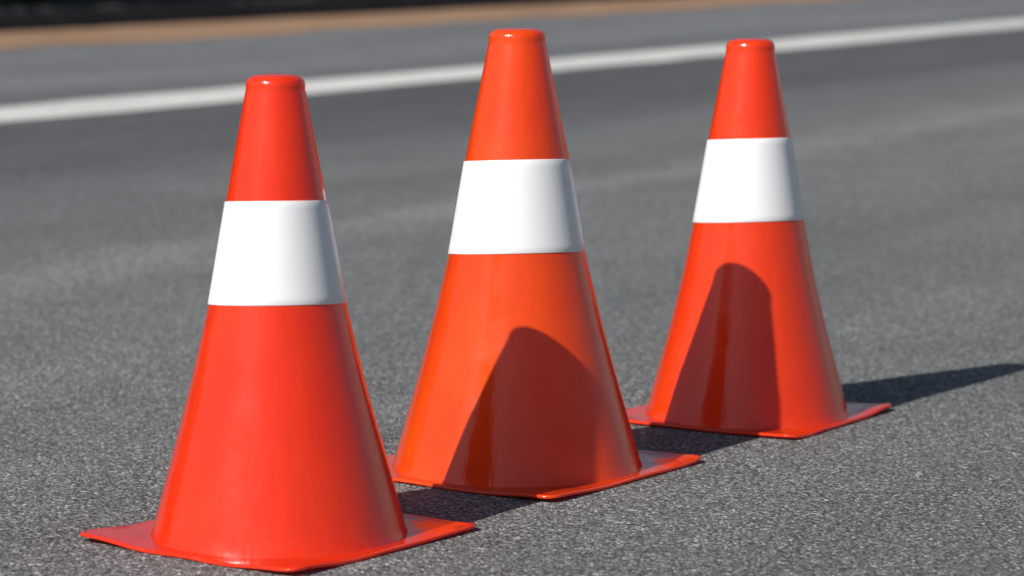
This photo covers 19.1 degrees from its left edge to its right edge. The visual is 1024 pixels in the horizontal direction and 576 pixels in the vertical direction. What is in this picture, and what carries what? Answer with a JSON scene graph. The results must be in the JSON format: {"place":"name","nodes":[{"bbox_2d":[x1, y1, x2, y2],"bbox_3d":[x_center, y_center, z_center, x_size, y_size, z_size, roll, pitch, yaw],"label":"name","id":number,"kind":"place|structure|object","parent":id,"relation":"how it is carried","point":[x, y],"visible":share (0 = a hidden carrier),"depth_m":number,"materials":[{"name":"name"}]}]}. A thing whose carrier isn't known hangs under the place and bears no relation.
{"place":"outdoors","nodes":[
{"label":"outdoors","id":0,"kind":"place"},
{"bbox_2d":[0,0,193,7],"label":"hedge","id":1,"kind":"object","parent":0,"point":[21,3],"visible":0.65,"depth_m":17.16,"materials":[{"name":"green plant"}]},
{"bbox_2d":[0,0,835,49],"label":"dirt shoulder","id":2,"kind":"object","parent":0,"point":[183,31],"visible":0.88,"depth_m":17.23},
{"bbox_2d":[0,0,1023,575],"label":"asphalt road","id":3,"kind":"structure","parent":0,"point":[908,152],"depth_m":5.13,"materials":[{"name":"grey asphalt"}]},
{"bbox_2d":[80,73,475,571],"bbox_3d":[-0.221,0.018,2.859,0.273,0.438,0.273,5,9,37],"label":"traffic cone","id":4,"kind":"object","parent":3,"relation":"on","point":[279,461],"visible":1,"depth_m":2.80,"materials":[{"name":"orange plastic"}]},
{"bbox_2d":[0,19,1023,121],"bbox_3d":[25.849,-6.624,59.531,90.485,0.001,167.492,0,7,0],"label":"road marking line","id":5,"kind":"object","parent":3,"relation":"on","point":[94,106],"visible":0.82,"depth_m":11.21,"materials":[{"name":"paint"}]},
{"bbox_2d":[386,28,700,498],"bbox_3d":[0.005,-0.040,3.213,0.292,0.468,0.292,5,8,35],"label":"traffic cone","id":6,"kind":"object","parent":3,"relation":"on","point":[517,392],"visible":0.99,"depth_m":3.15,"materials":[{"name":"orange plastic"}]},
{"bbox_2d":[626,38,891,437],"bbox_3d":[0.277,-0.070,3.556,0.260,0.444,0.260,4,8,32],"label":"traffic cone","id":7,"kind":"object","parent":3,"relation":"on","point":[747,349],"visible":0.99,"depth_m":3.50,"materials":[{"name":"orange plastic"}]},
{"label":"ground","id":8,"kind":"structure","parent":0,"visible":0},
{"bbox_2d":[0,0,610,31],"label":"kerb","id":9,"kind":"structure","parent":8,"relation":"on","point":[67,17],"depth_m":17.36,"materials":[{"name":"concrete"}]}
]}

